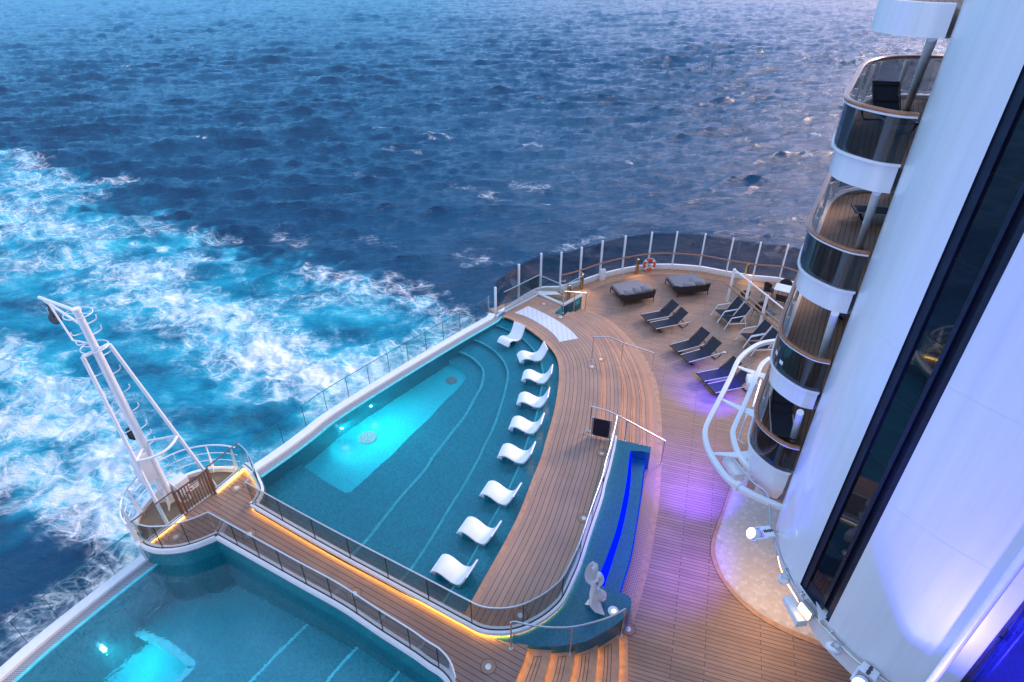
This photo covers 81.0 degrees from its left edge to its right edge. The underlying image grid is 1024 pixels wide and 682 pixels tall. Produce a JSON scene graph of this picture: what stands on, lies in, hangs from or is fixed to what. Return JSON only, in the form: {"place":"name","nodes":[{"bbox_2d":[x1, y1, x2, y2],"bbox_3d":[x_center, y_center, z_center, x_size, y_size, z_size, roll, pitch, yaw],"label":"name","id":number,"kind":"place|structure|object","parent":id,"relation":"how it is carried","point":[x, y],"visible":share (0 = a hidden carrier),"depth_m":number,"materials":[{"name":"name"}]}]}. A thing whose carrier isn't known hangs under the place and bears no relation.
{"place":"outdoors","nodes":[
{"label":"outdoors","id":0,"kind":"place"},
{"bbox_2d":[137,472,232,542],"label":"crane platform","id":1,"kind":"structure","parent":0,"point":[152,516],"depth_m":19.38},
{"bbox_2d":[37,296,216,524],"bbox_3d":[-11.708,1.950,18.089,3.230,7.282,1.932,16,37,23],"label":"crane","id":2,"kind":"object","parent":1,"relation":"on","point":[145,465],"visible":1,"depth_m":17.60,"materials":[{"name":"white paint"}]},
{"bbox_2d":[45,303,61,323],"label":"pulley block","id":3,"kind":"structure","parent":2,"relation":"hanging from","point":[52,318],"depth_m":16.92,"materials":[{"name":"black paint"}]},
{"bbox_2d":[130,491,184,542],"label":"gate side panel","id":4,"kind":"structure","parent":1,"relation":"on","point":[161,531],"depth_m":18.45,"materials":[{"name":"white paint"}]},
{"bbox_2d":[168,472,189,493],"bbox_3d":[-11.017,4.769,19.897,0.380,0.560,0.500,19,38,26],"label":"deck box","id":5,"kind":"object","parent":1,"relation":"on","point":[179,480],"visible":0.59,"depth_m":19.75,"materials":[{"name":"white paint"}]},
{"bbox_2d":[172,468,215,515],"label":"gate","id":6,"kind":"structure","parent":1,"relation":"on","point":[211,482],"depth_m":19.22,"materials":[{"name":"wood"}]},
{"bbox_2d":[205,442,243,492],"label":"gate side panel","id":7,"kind":"structure","parent":1,"relation":"on","point":[221,485],"depth_m":20.17,"materials":[{"name":"white paint"}]},
{"bbox_2d":[143,489,443,681],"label":"walkway side","id":8,"kind":"object","parent":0,"point":[205,552],"visible":0.28,"depth_m":17.42,"materials":[{"name":"tile"}]},
{"bbox_2d":[132,466,242,558],"bbox_3d":[-10.950,5.775,20.151,1.651,1.700,3.770,18,37,25],"label":"platform rim","id":9,"kind":"object","parent":8,"relation":"attached to","point":[148,501],"visible":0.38,"depth_m":20.46,"materials":[{"name":"white paint"}]},
{"bbox_2d":[119,444,239,542],"bbox_3d":[-10.967,4.674,19.436,1.647,1.126,3.803,18,37,25],"label":"guard rail","id":10,"kind":"object","parent":9,"relation":"on","point":[129,525],"visible":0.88,"depth_m":19.01,"materials":[{"name":"metal"}]},
{"bbox_2d":[142,469,527,681],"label":"pool walkway","id":11,"kind":"structure","parent":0,"point":[467,650],"depth_m":17.02,"materials":[{"name":"brown wood"}]},
{"bbox_2d":[131,512,216,553],"bbox_3d":[-10.067,5.732,17.856,2.239,1.155,0.525,-5,34,-7],"label":"balustrade","id":12,"kind":"object","parent":11,"relation":"on","point":[147,545],"visible":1,"depth_m":17.96,"materials":[{"name":"metal"}]},
{"bbox_2d":[168,531,182,541],"bbox_3d":[-10.356,6.027,18.480,0.408,0.012,0.406,0,33,0],"label":"deck fitting","id":13,"kind":"object","parent":11,"relation":"on","point":[175,536],"visible":1,"depth_m":18.48,"materials":[{"name":"brown metal"}]},
{"bbox_2d":[237,443,263,504],"bbox_3d":[-8.681,4.796,20.206,0.513,2.175,2.168,-16,37,-23],"label":"balustrade","id":14,"kind":"object","parent":11,"relation":"on","point":[252,472],"visible":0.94,"depth_m":19.95,"materials":[{"name":"metal"}]},
{"bbox_2d":[208,512,455,681],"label":"balustrade","id":15,"kind":"object","parent":11,"relation":"on","point":[443,673],"visible":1,"depth_m":16.25,"materials":[{"name":"metal"}]},
{"bbox_2d":[347,587,361,599],"bbox_3d":[-4.432,7.099,16.850,0.408,0.012,0.406,0,33,0],"label":"deck fitting","id":16,"kind":"object","parent":11,"relation":"on","point":[356,590],"visible":0.75,"depth_m":16.86,"materials":[{"name":"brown metal"}]},
{"bbox_2d":[245,415,617,635],"bbox_3d":[-1.492,5.984,18.128,12.713,1.875,6.426,-8,34,-12],"label":"balustrade","id":17,"kind":"object","parent":11,"relation":"on","point":[478,627],"visible":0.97,"depth_m":17.13,"materials":[{"name":"metal"}]},
{"bbox_2d":[480,658,495,674],"bbox_3d":[-0.598,8.218,15.150,0.408,0.012,0.406,0,33,0],"label":"deck fitting","id":18,"kind":"object","parent":11,"relation":"on","point":[488,666],"visible":1,"depth_m":15.15,"materials":[{"name":"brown metal"}]},
{"bbox_2d":[0,0,949,676],"bbox_3d":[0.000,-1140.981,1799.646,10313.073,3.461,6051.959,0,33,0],"label":"sea","id":19,"kind":"structure","parent":0,"point":[242,222],"depth_m":108.25,"materials":[{"name":"liquid"}]},
{"bbox_2d":[157,309,495,658],"bbox_3d":[3.101,10.744,32.357,42.372,21.480,17.682,-10,35,-15],"label":"ship hull","id":20,"kind":"object","parent":19,"relation":"on","point":[490,311],"visible":0.1,"depth_m":25.66,"materials":[{"name":"white paint"}]},
{"bbox_2d":[0,551,152,681],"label":"pool coaming","id":21,"kind":"object","parent":20,"relation":"on","point":[27,651],"visible":0.61,"depth_m":16.77,"materials":[{"name":"white paint"}]},
{"bbox_2d":[0,533,128,642],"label":"stern screen","id":22,"kind":"object","parent":21,"relation":"on","point":[60,583],"visible":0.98,"depth_m":16.53,"materials":[{"name":"silver metal"}]},
{"bbox_2d":[2,561,153,681],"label":"pool gutter","id":23,"kind":"object","parent":21,"relation":"attached to","point":[28,662],"visible":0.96,"depth_m":16.73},
{"bbox_2d":[254,313,494,471],"bbox_3d":[-5.124,1.905,25.725,0.687,0.980,13.453,23,40,31],"label":"pool coaming","id":24,"kind":"object","parent":20,"relation":"on","point":[288,445],"visible":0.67,"depth_m":24.46,"materials":[{"name":"white paint"}]},
{"bbox_2d":[252,296,488,442],"bbox_3d":[-5.138,0.968,25.346,0.363,1.002,12.953,23,40,31],"label":"stern screen","id":25,"kind":"object","parent":24,"relation":"on","point":[367,371],"visible":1,"depth_m":24.38,"materials":[{"name":"silver metal"}]},
{"bbox_2d":[257,316,499,475],"bbox_3d":[-4.834,1.685,25.404,0.647,0.001,13.545,23,40,31],"label":"pool gutter","id":26,"kind":"object","parent":24,"relation":"attached to","point":[316,432],"visible":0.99,"depth_m":24.30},
{"bbox_2d":[404,295,610,636],"bbox_3d":[1.121,2.788,23.418,6.005,0.001,18.542,7,34,10],"label":"pool surround","id":27,"kind":"object","parent":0,"point":[535,560],"visible":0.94,"depth_m":19.84,"materials":[{"name":"brown wood"}]},
{"bbox_2d":[459,315,562,625],"bbox_3d":[0.505,3.237,22.775,2.906,0.056,16.247,2,33,3],"label":"surround edge","id":28,"kind":"object","parent":27,"relation":"on","point":[483,585],"visible":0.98,"depth_m":20.33,"materials":[{"name":"brown wood"}]},
{"bbox_2d":[513,608,527,621],"bbox_3d":[0.231,7.455,16.309,0.408,0.012,0.406,0,33,0],"label":"deck fitting","id":29,"kind":"object","parent":27,"relation":"on","point":[518,614],"visible":0.9,"depth_m":16.30,"materials":[{"name":"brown metal"}]},
{"bbox_2d":[504,275,583,312],"bbox_3d":[1.579,-2.540,30.538,4.383,1.175,1.473,-7,34,-11],"label":"corner balustrade","id":30,"kind":"object","parent":27,"relation":"on","point":[535,295],"visible":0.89,"depth_m":30.59,"materials":[{"name":"white metal"}]},
{"bbox_2d":[515,306,577,341],"bbox_3d":[1.686,-0.819,28.908,1.182,0.032,3.755,-23,40,-31],"label":"floor grating","id":31,"kind":"object","parent":27,"relation":"on","point":[561,332],"visible":1,"depth_m":28.92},
{"bbox_2d":[589,417,611,440],"bbox_3d":[3.267,3.193,21.963,0.811,0.922,0.130,11,35,16],"label":"sign board","id":32,"kind":"object","parent":27,"relation":"on","point":[601,427],"visible":0.99,"depth_m":21.95,"materials":[{"name":"metal"}]},
{"bbox_2d":[553,274,851,681],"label":"deck","id":33,"kind":"structure","parent":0,"point":[695,620],"depth_m":19.98,"materials":[{"name":"brown wood"}]},
{"bbox_2d":[562,297,581,314],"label":"corner wall","id":34,"kind":"structure","parent":33,"relation":"on","point":[568,307],"depth_m":31.05,"materials":[{"name":"blue tile"}]},
{"bbox_2d":[496,440,650,653],"bbox_3d":[2.979,6.380,18.681,2.780,0.804,9.013,17,37,24],"label":"fountain basin","id":35,"kind":"object","parent":33,"relation":"on","point":[615,528],"visible":0.88,"depth_m":17.83,"materials":[{"name":"blue tile"}]},
{"bbox_2d":[585,561,606,614],"bbox_3d":[2.265,6.612,16.045,0.676,1.632,0.576,0,33,0],"label":"sculpture","id":36,"kind":"object","parent":35,"relation":"on","point":[597,594],"visible":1,"depth_m":16.04,"materials":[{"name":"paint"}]},
{"bbox_2d":[595,634,618,681],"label":"straight step","id":37,"kind":"object","parent":33,"relation":"on","point":[607,669],"visible":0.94,"depth_m":15.88,"materials":[{"name":"brown wood"}]},
{"bbox_2d":[570,645,597,681],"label":"straight step","id":38,"kind":"object","parent":37,"relation":"on","point":[584,666],"visible":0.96,"depth_m":15.64,"materials":[{"name":"brown wood"}]},
{"bbox_2d":[543,651,574,681],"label":"straight step","id":39,"kind":"object","parent":38,"relation":"on","point":[560,667],"visible":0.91,"depth_m":15.46,"materials":[{"name":"brown wood"}]},
{"bbox_2d":[515,648,551,681],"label":"straight step","id":40,"kind":"object","parent":39,"relation":"on","point":[534,666],"visible":0.91,"depth_m":15.32,"materials":[{"name":"brown wood"}]},
{"bbox_2d":[581,310,649,445],"bbox_3d":[4.477,1.076,26.751,2.640,0.797,10.585,0,33,0],"label":"curved step","id":41,"kind":"object","parent":33,"relation":"on","point":[644,410],"visible":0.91,"depth_m":25.55,"materials":[{"name":"brown wood"}]},
{"bbox_2d":[576,310,640,443],"bbox_3d":[4.569,1.044,26.806,1.746,0.170,10.062,-4,34,-6],"label":"curved step","id":42,"kind":"object","parent":41,"relation":"on","point":[635,434],"visible":0.83,"depth_m":25.87,"materials":[{"name":"brown wood"}]},
{"bbox_2d":[571,311,631,441],"bbox_3d":[4.173,1.033,26.532,1.668,0.170,9.762,-4,34,-6],"label":"curved step","id":43,"kind":"object","parent":42,"relation":"on","point":[626,402],"visible":0.84,"depth_m":25.15,"materials":[{"name":"brown wood"}]},
{"bbox_2d":[563,312,621,439],"bbox_3d":[3.685,1.028,26.248,1.924,0.170,9.430,-3,33,-4],"label":"curved step","id":44,"kind":"object","parent":43,"relation":"on","point":[611,395],"visible":0.7,"depth_m":25.58,"materials":[{"name":"brown wood"}]},
{"bbox_2d":[587,311,656,616],"bbox_3d":[4.769,3.140,24.330,2.580,0.001,17.381,1,33,1],"label":"glass railing","id":45,"kind":"object","parent":33,"relation":"on","point":[629,589],"visible":0.92,"depth_m":20.77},
{"bbox_2d":[619,632,627,681],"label":"stair border","id":46,"kind":"object","parent":33,"relation":"on","point":[623,658],"visible":0.92,"depth_m":16.13,"materials":[{"name":"brown wood"}]},
{"bbox_2d":[509,608,625,655],"bbox_3d":[1.544,7.675,15.640,3.277,1.984,0.479,-8,34,-13],"label":"handrail","id":47,"kind":"object","parent":46,"relation":"on","point":[567,627],"visible":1,"depth_m":15.25,"materials":[{"name":"metal"}]},
{"bbox_2d":[588,311,661,623],"bbox_3d":[4.963,3.236,24.187,2.639,0.001,17.490,1,33,1],"label":"curved border","id":48,"kind":"object","parent":33,"relation":"on","point":[646,555],"visible":0.98,"depth_m":20.84,"materials":[{"name":"brown wood"}]},
{"bbox_2d":[591,336,653,373],"bbox_3d":[4.862,0.621,26.313,2.832,2.039,0.151,-1,33,-1],"label":"handrail","id":49,"kind":"object","parent":48,"relation":"on","point":[620,364],"visible":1,"depth_m":26.11,"materials":[{"name":"metal"}]},
{"bbox_2d":[588,406,665,464],"bbox_3d":[4.190,3.475,21.992,2.873,2.019,0.205,11,35,16],"label":"handrail","id":50,"kind":"object","parent":48,"relation":"on","point":[624,440],"visible":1,"depth_m":21.69,"materials":[{"name":"metal"}]},
{"bbox_2d":[623,622,635,635],"bbox_3d":[3.260,8.071,16.821,0.408,0.012,0.406,0,33,0],"label":"deck fitting","id":51,"kind":"object","parent":33,"relation":"on","point":[629,629],"visible":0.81,"depth_m":16.79,"materials":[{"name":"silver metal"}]},
{"bbox_2d":[610,280,655,305],"bbox_3d":[6.545,-2.696,32.555,2.033,0.720,1.818,-10,35,-15],"label":"daybed","id":52,"kind":"object","parent":33,"relation":"on","point":[618,289],"visible":0.94,"depth_m":32.21,"materials":[{"name":"fabric"}]},
{"bbox_2d":[490,269,796,314],"bbox_3d":[13.405,-1.407,31.243,28.322,0.001,8.179,9,34,14],"label":"deck border","id":53,"kind":"object","parent":33,"relation":"on","point":[598,282],"visible":0.48,"depth_m":34.48,"materials":[{"name":"brown wood"}]},
{"bbox_2d":[494,231,797,316],"bbox_3d":[9.832,-3.503,32.562,21.458,2.660,6.199,0,33,0],"label":"windscreen","id":54,"kind":"object","parent":33,"relation":"on","point":[622,270],"visible":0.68,"depth_m":34.18,"materials":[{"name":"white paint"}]},
{"bbox_2d":[497,290,559,311],"bbox_3d":[0.699,-2.203,31.777,3.997,0.150,1.048,-20,38,-28],"label":"waterway","id":55,"kind":"object","parent":54,"relation":"attached to","point":[528,294],"visible":0.7,"depth_m":32.07,"materials":[{"name":"white paint"}]},
{"bbox_2d":[642,258,655,270],"bbox_3d":[8.054,-4.490,35.184,0.819,0.820,0.189,-2,25,-3],"label":"lifebuoy","id":56,"kind":"object","parent":54,"relation":"hanging from","point":[647,267],"visible":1,"depth_m":35.16,"materials":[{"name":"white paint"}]},
{"bbox_2d":[640,299,678,321],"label":"sun lounger","id":57,"kind":"object","parent":33,"relation":"on","point":[667,310],"visible":0.88,"depth_m":30.55,"materials":[{"name":"grey fabric"}]},
{"bbox_2d":[649,307,689,332],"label":"sun lounger","id":58,"kind":"object","parent":33,"relation":"on","point":[678,315],"visible":1,"depth_m":29.90,"materials":[{"name":"fabric"}]},
{"bbox_2d":[665,274,710,296],"bbox_3d":[9.723,-3.163,33.265,2.033,0.720,1.818,-6,34,-9],"label":"daybed","id":59,"kind":"object","parent":33,"relation":"on","point":[676,282],"visible":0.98,"depth_m":32.81,"materials":[{"name":"fabric"}]},
{"bbox_2d":[669,326,709,353],"bbox_3d":[8.428,0.008,28.281,1.955,0.890,0.684,-14,36,-20],"label":"sun lounger","id":60,"kind":"object","parent":33,"relation":"on","point":[698,337],"visible":0.87,"depth_m":28.29,"materials":[{"name":"grey fabric"}]},
{"bbox_2d":[680,336,722,365],"bbox_3d":[8.732,0.466,27.586,1.955,0.890,0.684,-14,36,-20],"label":"sun lounger","id":61,"kind":"object","parent":33,"relation":"on","point":[711,346],"visible":1,"depth_m":27.60,"materials":[{"name":"grey fabric"}]},
{"bbox_2d":[696,355,741,383],"bbox_3d":[9.131,1.299,26.320,1.955,0.890,0.684,-10,35,-14],"label":"sun lounger","id":62,"kind":"object","parent":33,"relation":"on","point":[722,371],"visible":0.69,"depth_m":26.37,"materials":[{"name":"grey fabric"}]},
{"bbox_2d":[710,296,744,318],"bbox_3d":[11.007,-1.641,30.667,1.352,1.050,0.695,-8,34,-12],"label":"reclining chair","id":63,"kind":"object","parent":33,"relation":"on","point":[737,302],"visible":0.91,"depth_m":30.70,"materials":[{"name":"grey fabric"}]},
{"bbox_2d":[707,366,749,395],"bbox_3d":[9.378,1.740,25.649,1.955,0.890,0.684,-10,35,-14],"label":"sun lounger","id":64,"kind":"object","parent":33,"relation":"on","point":[738,380],"visible":0.73,"depth_m":25.66,"materials":[{"name":"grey fabric"}]},
{"bbox_2d":[717,302,751,329],"bbox_3d":[11.164,-1.277,30.113,1.352,1.050,0.695,-8,34,-12],"label":"reclining chair","id":65,"kind":"object","parent":33,"relation":"on","point":[741,313],"visible":1,"depth_m":30.10,"materials":[{"name":"fabric"}]},
{"bbox_2d":[735,319,771,343],"bbox_3d":[11.602,-0.395,28.773,1.352,1.050,0.695,-8,34,-12],"label":"reclining chair","id":66,"kind":"object","parent":33,"relation":"on","point":[764,326],"visible":0.94,"depth_m":28.79,"materials":[{"name":"grey fabric"}]},
{"bbox_2d":[726,268,782,344],"bbox_3d":[12.087,-1.810,30.043,0.410,2.000,4.594,-8,34,-12],"label":"railing","id":67,"kind":"object","parent":33,"relation":"on","point":[746,294],"visible":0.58,"depth_m":30.05,"materials":[{"name":"metal"}]},
{"bbox_2d":[743,327,777,355],"bbox_3d":[11.719,0.004,28.166,1.352,1.050,0.695,-8,34,-12],"label":"reclining chair","id":68,"kind":"object","parent":33,"relation":"on","point":[772,332],"visible":0.53,"depth_m":28.20,"materials":[{"name":"grey fabric"}]},
{"bbox_2d":[715,466,818,640],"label":"tiled floor","id":69,"kind":"structure","parent":33,"relation":"on","point":[750,570],"depth_m":18.70,"materials":[{"name":"tile"}]},
{"bbox_2d":[711,463,825,648],"bbox_3d":[7.636,6.471,19.264,2.813,0.001,7.697,0,33,0],"label":"tile border","id":70,"kind":"object","parent":69,"relation":"on","point":[757,613],"visible":0.75,"depth_m":17.72,"materials":[{"name":"beige tile"}]},
{"bbox_2d":[710,462,825,649],"bbox_3d":[7.593,6.470,19.263,2.727,0.001,7.697,0,33,0],"label":"tile border seam","id":71,"kind":"object","parent":70,"relation":"on","point":[731,593],"visible":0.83,"depth_m":17.91,"materials":[{"name":"rubber"}]},
{"bbox_2d":[761,282,773,297],"bbox_3d":[13.916,-2.749,32.564,0.579,0.802,0.619,18,37,25],"label":"woven chair","id":72,"kind":"object","parent":33,"relation":"on","point":[768,287],"visible":0.97,"depth_m":32.45,"materials":[{"name":"wicker"}]},
{"bbox_2d":[774,283,791,302],"bbox_3d":[14.536,-2.529,32.272,0.880,0.750,0.860,18,37,25],"label":"dining table","id":73,"kind":"object","parent":33,"relation":"on","point":[782,287],"visible":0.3,"depth_m":32.10,"materials":[{"name":"white paint"}]},
{"bbox_2d":[747,0,1023,681],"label":"tower","id":74,"kind":"structure","parent":33,"relation":"on","point":[895,468],"depth_m":10.74,"materials":[{"name":"white paint"}]},
{"bbox_2d":[702,339,786,510],"bbox_3d":[7.720,2.053,19.986,2.394,0.220,8.858,11,35,16],"label":"tube frame","id":75,"kind":"object","parent":74,"relation":"attached to","point":[740,456],"visible":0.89,"depth_m":18.84,"materials":[{"name":"white paint"}]},
{"bbox_2d":[722,457,744,480],"bbox_3d":[6.590,3.796,17.882,0.336,0.288,0.775,-6,34,-8],"label":"speaker box","id":76,"kind":"object","parent":75,"relation":"attached to","point":[734,470],"visible":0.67,"depth_m":17.73,"materials":[{"name":"white paint"}]},
{"bbox_2d":[746,374,757,390],"bbox_3d":[8.425,1.436,21.106,0.357,0.306,0.634,8,34,12],"label":"speaker box","id":77,"kind":"object","parent":75,"relation":"attached to","point":[749,377],"visible":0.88,"depth_m":20.95,"materials":[{"name":"white paint"}]},
{"bbox_2d":[738,380,760,444],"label":"service pipes","id":78,"kind":"object","parent":74,"relation":"attached to","point":[755,396],"visible":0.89,"depth_m":21.35,"materials":[{"name":"metal"}]},
{"bbox_2d":[768,388,795,440],"bbox_3d":[7.958,2.095,17.623,0.684,0.890,1.955,10,35,15],"label":"sun lounger","id":79,"kind":"object","parent":74,"relation":"on","point":[781,411],"visible":0.66,"depth_m":17.72,"materials":[{"name":"grey fabric"}]},
{"bbox_2d":[782,595,808,626],"bbox_3d":[6.622,6.309,14.064,0.273,0.234,0.682,-4,34,-6],"label":"speaker box","id":80,"kind":"object","parent":74,"relation":"attached to","point":[791,604],"visible":0.99,"depth_m":13.96,"materials":[{"name":"white paint"}]},
{"bbox_2d":[733,459,888,681],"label":"pipe rail","id":81,"kind":"object","parent":74,"relation":"attached to","point":[785,566],"visible":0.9,"depth_m":14.35,"materials":[{"name":"metal"}]},
{"bbox_2d":[746,525,774,541],"bbox_3d":[6.429,4.962,15.473,0.764,0.381,0.385,-4,34,-7],"label":"moving head lamp","id":82,"kind":"object","parent":81,"relation":"attached to","point":[755,534],"visible":1,"depth_m":15.38,"materials":[{"name":"white paint"}]},
{"bbox_2d":[778,572,789,584],"bbox_3d":[6.637,5.774,14.527,0.378,0.305,0.327,11,35,17],"label":"flood lamp","id":83,"kind":"object","parent":81,"relation":"hanging from","point":[783,578],"visible":0.98,"depth_m":14.43,"materials":[{"name":"metal"}]},
{"bbox_2d":[798,598,817,620],"bbox_3d":[6.801,6.143,13.733,0.303,0.260,0.430,-11,35,-17],"label":"floodlight","id":84,"kind":"object","parent":81,"relation":"attached to","point":[807,610],"visible":1,"depth_m":13.64,"materials":[{"name":"metal"}]},
{"bbox_2d":[825,639,842,654],"bbox_3d":[7.085,6.687,13.139,0.379,0.305,0.327,-21,39,-29],"label":"flood lamp","id":85,"kind":"object","parent":81,"relation":"attached to","point":[834,647],"visible":1,"depth_m":13.02,"materials":[{"name":"metal"}]},
{"bbox_2d":[850,661,879,681],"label":"moving head lamp","id":86,"kind":"object","parent":81,"relation":"attached to","point":[867,672],"visible":1,"depth_m":12.42,"materials":[{"name":"white paint"}]},
{"bbox_2d":[816,602,827,621],"bbox_3d":[6.963,6.097,13.593,0.440,0.030,0.410,-13,36,-19],"label":"bracket plate","id":87,"kind":"object","parent":74,"relation":"attached to","point":[822,614],"visible":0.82,"depth_m":13.52,"materials":[{"name":"white paint"}]},
{"bbox_2d":[851,204,888,220],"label":"sun lounger","id":88,"kind":"object","parent":74,"relation":"on","point":[859,209],"visible":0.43,"depth_m":16.59,"materials":[{"name":"grey fabric"}]},
{"bbox_2d":[861,81,918,133],"bbox_3d":[8.985,-5.540,14.217,0.684,0.890,1.955,6,34,8],"label":"sun lounger","id":89,"kind":"object","parent":74,"relation":"on","point":[886,94],"visible":0.62,"depth_m":14.54,"materials":[{"name":"grey fabric"}]},
{"bbox_2d":[800,65,1023,621],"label":"window frame","id":90,"kind":"structure","parent":74,"relation":"in","point":[988,228],"depth_m":9.96,"materials":[{"name":"black paint"}]},
{"bbox_2d":[926,546,1023,681],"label":"pole","id":91,"kind":"object","parent":74,"relation":"attached to","point":[1009,575],"visible":1,"depth_m":9.80,"materials":[{"name":"metal"}]},
{"bbox_2d":[960,601,1023,681],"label":"glass wall panel","id":92,"kind":"structure","parent":33,"relation":"on","point":[1003,661],"depth_m":10.24,"materials":[{"name":"blue glass"}]},
{"bbox_2d":[967,629,1008,681],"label":"hanging cable","id":93,"kind":"object","parent":92,"relation":"hanging from","point":[999,640],"visible":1,"depth_m":10.34,"materials":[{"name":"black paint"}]},
{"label":"upper pool basin","id":94,"kind":"structure","parent":0,"visible":0},
{"bbox_2d":[260,316,501,480],"bbox_3d":[-4.662,1.818,25.370,0.443,0.315,13.565,23,40,31],"label":"pool lip","id":95,"kind":"object","parent":94,"relation":"attached to","point":[323,430],"visible":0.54,"depth_m":24.15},
{"bbox_2d":[256,317,558,611],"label":"pool water","id":96,"kind":"structure","parent":94,"relation":"in","point":[405,470],"depth_m":21.11,"materials":[{"name":"liquid"}]},
{"bbox_2d":[430,554,477,585],"bbox_3d":[-1.690,6.605,17.453,1.277,0.742,0.666,15,36,21],"label":"pool lounger","id":97,"kind":"object","parent":96,"relation":"in","point":[450,568],"visible":0.98,"depth_m":17.49,"materials":[{"name":"white plastic"}]},
{"bbox_2d":[457,516,501,544],"bbox_3d":[-1.024,5.833,18.627,1.277,0.742,0.666,15,36,22],"label":"pool lounger","id":98,"kind":"object","parent":96,"relation":"in","point":[475,530],"visible":0.98,"depth_m":18.66,"materials":[{"name":"white plastic"}]},
{"bbox_2d":[479,480,521,504],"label":"pool lounger","id":99,"kind":"object","parent":96,"relation":"in","point":[497,492],"visible":1,"depth_m":19.94,"materials":[{"name":"white plastic"}]},
{"bbox_2d":[497,321,524,346],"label":"pool lounger","id":100,"kind":"object","parent":96,"relation":"in","point":[516,332],"visible":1,"depth_m":28.00,"materials":[{"name":"white plastic"}]},
{"bbox_2d":[497,441,535,463],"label":"pool lounger","id":101,"kind":"object","parent":96,"relation":"in","point":[512,452],"visible":1,"depth_m":21.47,"materials":[{"name":"white plastic"}]},
{"bbox_2d":[508,413,544,433],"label":"pool lounger","id":102,"kind":"object","parent":96,"relation":"in","point":[521,423],"visible":0.98,"depth_m":22.75,"materials":[{"name":"white plastic"}]},
{"bbox_2d":[517,341,547,362],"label":"pool lounger","id":103,"kind":"object","parent":96,"relation":"in","point":[538,355],"visible":0.99,"depth_m":26.62,"materials":[{"name":"white plastic"}]},
{"bbox_2d":[516,387,549,407],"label":"pool lounger","id":104,"kind":"object","parent":96,"relation":"in","point":[528,398],"visible":1,"depth_m":24.01,"materials":[{"name":"white plastic"}]},
{"bbox_2d":[521,364,552,383],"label":"pool lounger","id":105,"kind":"object","parent":96,"relation":"in","point":[533,375],"visible":1,"depth_m":25.31,"materials":[{"name":"white plastic"}]},
{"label":"lower pool basin","id":106,"kind":"structure","parent":0,"visible":0},
{"bbox_2d":[12,563,157,681],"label":"pool lip","id":107,"kind":"object","parent":106,"relation":"attached to","point":[34,663],"visible":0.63,"depth_m":16.64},
{"bbox_2d":[17,552,430,681],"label":"pool water","id":108,"kind":"structure","parent":106,"relation":"in","point":[221,617],"depth_m":16.30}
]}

